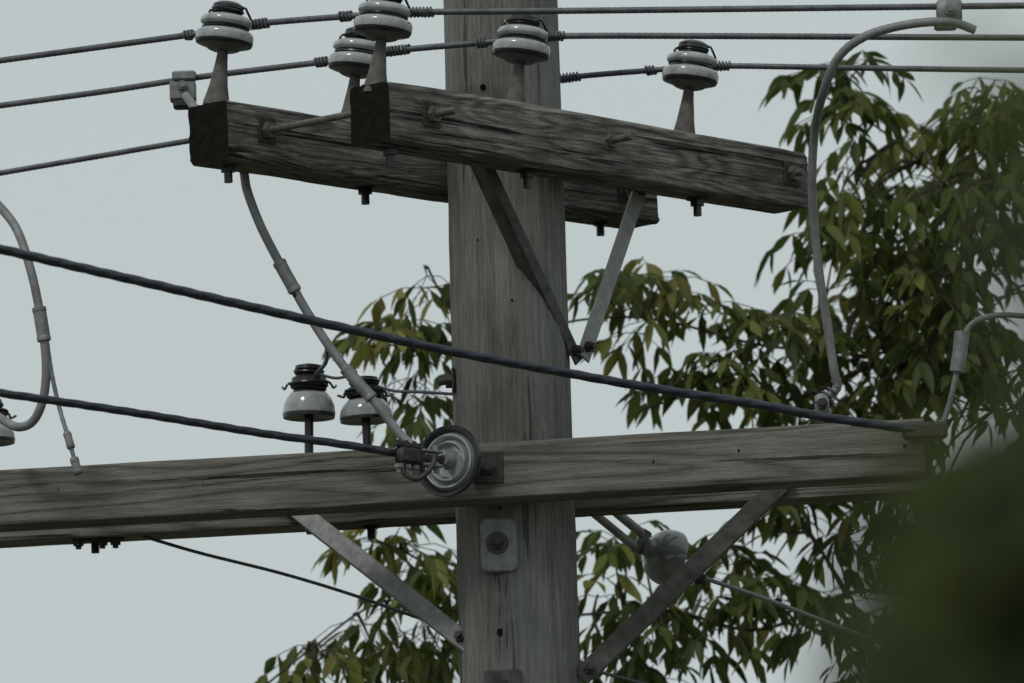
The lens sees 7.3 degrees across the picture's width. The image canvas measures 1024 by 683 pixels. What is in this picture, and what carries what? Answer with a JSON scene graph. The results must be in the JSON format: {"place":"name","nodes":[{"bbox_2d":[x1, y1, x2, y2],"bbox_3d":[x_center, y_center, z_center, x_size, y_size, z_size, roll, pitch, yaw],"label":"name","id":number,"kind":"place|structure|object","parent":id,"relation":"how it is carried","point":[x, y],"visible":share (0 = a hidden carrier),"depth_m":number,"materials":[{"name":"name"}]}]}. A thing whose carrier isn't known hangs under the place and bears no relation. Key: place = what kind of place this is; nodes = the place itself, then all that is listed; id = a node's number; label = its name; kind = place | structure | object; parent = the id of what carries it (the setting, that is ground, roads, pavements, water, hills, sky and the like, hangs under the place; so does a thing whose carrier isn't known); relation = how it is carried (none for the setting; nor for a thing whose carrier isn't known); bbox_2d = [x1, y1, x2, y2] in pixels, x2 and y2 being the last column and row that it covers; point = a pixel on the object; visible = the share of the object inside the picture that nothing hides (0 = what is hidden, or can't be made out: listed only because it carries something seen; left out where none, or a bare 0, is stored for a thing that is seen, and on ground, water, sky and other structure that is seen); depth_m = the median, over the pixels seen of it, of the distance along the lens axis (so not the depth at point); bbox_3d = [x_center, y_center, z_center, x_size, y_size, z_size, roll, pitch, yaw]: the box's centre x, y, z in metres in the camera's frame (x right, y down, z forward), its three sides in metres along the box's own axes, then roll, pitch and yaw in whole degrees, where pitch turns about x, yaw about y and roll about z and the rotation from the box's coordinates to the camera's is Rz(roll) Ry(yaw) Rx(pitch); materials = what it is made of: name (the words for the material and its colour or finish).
{"place":"outdoors","nodes":[
{"label":"outdoors","id":0,"kind":"place"},
{"bbox_2d":[0,0,1023,682],"label":"sky","id":1,"kind":"structure","parent":0,"point":[148,611],"materials":[{"name":"grey"}]},
{"label":"ground","id":2,"kind":"structure","parent":0,"visible":0},
{"bbox_2d":[438,0,580,682],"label":"utility pole","id":3,"kind":"object","parent":2,"relation":"on","point":[518,612],"visible":0.77,"depth_m":18.12,"materials":[{"name":"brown wood"}]},
{"bbox_2d":[290,514,463,651],"bbox_3d":[-0.307,0.523,18.236,0.502,0.408,0.051,-7,-11,30],"label":"crossarm brace","id":4,"kind":"object","parent":3,"relation":"attached to","point":[385,579],"visible":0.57,"depth_m":18.22,"materials":[{"name":"grey metal"}]},
{"bbox_2d":[188,100,659,235],"bbox_3d":[-0.088,-0.398,18.296,0.387,0.177,1.516,-10,-11,39],"label":"crossarm","id":5,"kind":"object","parent":3,"relation":"attached to","point":[228,139],"visible":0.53,"depth_m":18.01,"materials":[{"name":"brown wood"}]},
{"bbox_2d":[195,0,253,103],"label":"pin insulator","id":6,"kind":"object","parent":5,"relation":"on","point":[222,32],"visible":1,"depth_m":17.84,"materials":[{"name":"grey ceramic"}]},
{"bbox_2d":[0,2,1023,63],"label":"power line","id":7,"kind":"object","parent":6,"relation":"attached to","point":[265,23],"visible":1,"depth_m":17.71,"materials":[{"name":"metal"}]},
{"bbox_2d":[328,27,374,120],"bbox_3d":[-0.351,-0.596,18.219,0.131,0.236,0.131,-2,-10,0],"label":"pin insulator","id":8,"kind":"object","parent":5,"relation":"on","point":[350,57],"visible":0.7,"depth_m":18.18,"materials":[{"name":"grey ceramic"}]},
{"bbox_2d":[0,30,1023,108],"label":"power line","id":9,"kind":"object","parent":8,"relation":"attached to","point":[405,49],"visible":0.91,"depth_m":18.14,"materials":[{"name":"metal"}]},
{"bbox_2d":[169,70,196,109],"bbox_3d":[-0.756,-0.577,18.473,0.062,0.086,0.066,-2,-10,0],"label":"wire clamp","id":10,"kind":"object","parent":9,"relation":"attached to","point":[181,83],"visible":0.96,"depth_m":18.46,"materials":[{"name":"metal"}]},
{"bbox_2d":[0,484,871,553],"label":"crossarm","id":11,"kind":"object","parent":3,"relation":"attached to","point":[116,536],"visible":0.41,"depth_m":18.37,"materials":[{"name":"brown wood"}]},
{"bbox_2d":[0,399,16,446],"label":"pin insulator","id":12,"kind":"object","parent":11,"relation":"on","point":[7,436],"visible":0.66,"depth_m":18.54,"materials":[{"name":"white ceramic"}]},
{"bbox_2d":[0,201,50,431],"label":"jumper wire","id":13,"kind":"object","parent":11,"relation":"attached to","point":[39,310],"visible":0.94,"depth_m":17.97,"materials":[{"name":"metal"}]},
{"bbox_2d":[49,343,82,478],"bbox_3d":[-1.002,0.145,17.936,0.085,0.331,0.026,-5,-10,20],"label":"jumper wire","id":14,"kind":"object","parent":13,"relation":"attached to","point":[74,459],"visible":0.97,"depth_m":17.91,"materials":[{"name":"metal"}]},
{"bbox_2d":[337,375,392,444],"bbox_3d":[-0.336,0.173,18.454,0.129,0.192,0.122,-2,-10,0],"label":"pin insulator","id":15,"kind":"object","parent":11,"relation":"on","point":[357,409],"visible":0.66,"depth_m":18.43,"materials":[{"name":"white ceramic"}]},
{"bbox_2d":[378,385,452,395],"bbox_3d":[-0.231,0.110,18.353,0.023,0.064,0.273,6,-12,-40],"label":"tie line","id":16,"kind":"object","parent":15,"relation":"attached to","point":[415,391],"visible":1,"depth_m":18.34,"materials":[{"name":"metal"}]},
{"bbox_2d":[141,536,643,682],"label":"power line","id":17,"kind":"object","parent":11,"relation":"attached to","point":[321,585],"visible":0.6,"depth_m":18.50,"materials":[{"name":"rubber"}]},
{"bbox_2d":[591,515,706,584],"bbox_3d":[0.304,0.457,18.564,0.324,0.210,0.129,2,-10,-19],"label":"strain insulator","id":18,"kind":"object","parent":11,"relation":"attached to","point":[664,554],"visible":0.91,"depth_m":18.53,"materials":[{"name":"ceramic"}]},
{"bbox_2d":[706,576,839,627],"bbox_3d":[6.973,2.997,24.693,18.152,3.240,0.056,8,-13,-44],"label":"power line","id":19,"kind":"object","parent":18,"relation":"attached to","point":[771,601],"visible":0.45,"depth_m":18.78,"materials":[{"name":"rubber"}]},
{"bbox_2d":[0,418,925,531],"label":"crossarm","id":20,"kind":"object","parent":3,"relation":"attached to","point":[520,472],"visible":0.93,"depth_m":17.98,"materials":[{"name":"brown wood"}]},
{"bbox_2d":[281,363,336,452],"bbox_3d":[-0.465,0.164,18.472,0.130,0.230,0.122,-2,-10,0],"label":"pin insulator","id":21,"kind":"object","parent":20,"relation":"on","point":[308,401],"visible":0.99,"depth_m":18.45,"materials":[{"name":"white ceramic"}]},
{"bbox_2d":[318,371,356,379],"bbox_3d":[-0.399,0.070,18.316,0.022,0.066,0.362,1,-10,-17],"label":"tie line","id":22,"kind":"object","parent":21,"relation":"attached to","point":[331,377],"visible":0.58,"depth_m":18.35,"materials":[{"name":"grey metal"}]},
{"bbox_2d":[394,425,485,496],"bbox_3d":[-0.154,0.264,17.846,0.270,0.164,0.149,2,-10,-22],"label":"strain insulator","id":23,"kind":"object","parent":20,"relation":"attached to","point":[443,461],"visible":1,"depth_m":17.84,"materials":[{"name":"ceramic"}]},
{"bbox_2d":[0,389,395,456],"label":"service cable","id":24,"kind":"object","parent":23,"relation":"attached to","point":[152,415],"visible":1,"depth_m":17.36,"materials":[{"name":"black rubber"}]},
{"bbox_2d":[182,92,413,442],"bbox_3d":[-0.559,-0.178,18.030,0.707,0.916,0.235,-11,-13,43],"label":"jumper wire","id":25,"kind":"object","parent":23,"relation":"attached to","point":[359,384],"visible":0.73,"depth_m":17.88,"materials":[{"name":"metal"}]},
{"bbox_2d":[291,292,328,375],"bbox_3d":[-0.444,-0.019,18.141,0.059,0.106,0.546,-2,-10,4],"label":"jumper wire","id":26,"kind":"object","parent":25,"relation":"attached to","point":[321,368],"visible":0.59,"depth_m":18.28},
{"bbox_2d":[902,421,937,440],"bbox_3d":[0.917,0.209,17.870,0.100,0.046,0.118,-2,-10,0],"label":"cable clamp","id":27,"kind":"object","parent":20,"relation":"attached to","point":[919,431],"visible":0.36,"depth_m":17.81,"materials":[{"name":"metal"}]},
{"bbox_2d":[0,244,915,432],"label":"service cable","id":28,"kind":"object","parent":27,"relation":"attached to","point":[41,258],"visible":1,"depth_m":17.31,"materials":[{"name":"black rubber"}]},
{"bbox_2d":[807,0,976,423],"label":"jumper wire","id":29,"kind":"object","parent":28,"relation":"attached to","point":[948,17],"visible":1,"depth_m":17.87,"materials":[{"name":"metal"}]},
{"bbox_2d":[942,312,1003,418],"bbox_3d":[1.090,0.079,17.961,0.320,0.293,0.048,1,-10,-18],"label":"jumper wire","id":30,"kind":"object","parent":27,"relation":"attached to","point":[959,353],"visible":0.83,"depth_m":17.92,"materials":[{"name":"metal"}]},
{"bbox_2d":[350,81,807,216],"bbox_3d":[0.193,-0.419,18.187,0.194,0.180,1.484,-10,-11,39],"label":"crossarm","id":31,"kind":"object","parent":3,"relation":"attached to","point":[527,142],"visible":1,"depth_m":18.10,"materials":[{"name":"brown wood"}]},
{"bbox_2d":[353,0,412,91],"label":"pin insulator","id":32,"kind":"object","parent":31,"relation":"on","point":[381,23],"visible":1,"depth_m":17.67,"materials":[{"name":"grey ceramic"}]},
{"bbox_2d":[492,14,549,102],"bbox_3d":[0.022,-0.621,18.073,0.131,0.238,0.131,-2,-10,0],"label":"pin insulator","id":33,"kind":"object","parent":31,"relation":"on","point":[520,44],"visible":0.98,"depth_m":18.04,"materials":[{"name":"grey ceramic"}]},
{"bbox_2d":[470,166,583,364],"bbox_3d":[0.036,-0.191,18.135,0.062,0.463,0.360,-9,-12,38],"label":"crossarm brace","id":34,"kind":"object","parent":31,"relation":"attached to","point":[508,223],"visible":0.89,"depth_m":18.12,"materials":[{"name":"grey metal"}]},
{"bbox_2d":[580,191,645,362],"bbox_3d":[0.231,-0.167,18.347,0.048,0.458,0.270,-10,-12,40],"label":"crossarm brace","id":35,"kind":"object","parent":31,"relation":"attached to","point":[610,274],"visible":0.96,"depth_m":18.34,"materials":[{"name":"grey metal"}]},
{"bbox_2d":[662,39,718,133],"bbox_3d":[0.412,-0.573,18.529,0.131,0.247,0.131,-2,-10,0],"label":"pin insulator","id":36,"kind":"object","parent":31,"relation":"on","point":[688,70],"visible":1,"depth_m":18.50,"materials":[{"name":"grey ceramic"}]},
{"bbox_2d":[0,61,1023,175],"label":"power line","id":37,"kind":"object","parent":36,"relation":"attached to","point":[646,70],"visible":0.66,"depth_m":18.61,"materials":[{"name":"metal"}]},
{"bbox_2d":[576,488,789,682],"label":"crossarm brace","id":38,"kind":"object","parent":3,"relation":"attached to","point":[671,590],"visible":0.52,"depth_m":18.15,"materials":[{"name":"grey metal"}]},
{"bbox_2d":[254,50,1023,682],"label":"box elder tree","id":39,"kind":"object","parent":2,"relation":"on","point":[912,340],"visible":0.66,"depth_m":21.08,"materials":[{"name":"green plant"}]},
{"bbox_2d":[813,33,1023,682],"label":"young maple tree","id":40,"kind":"object","parent":2,"relation":"on","point":[925,571],"visible":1,"depth_m":2.52,"materials":[{"name":"green plant"}]}
]}

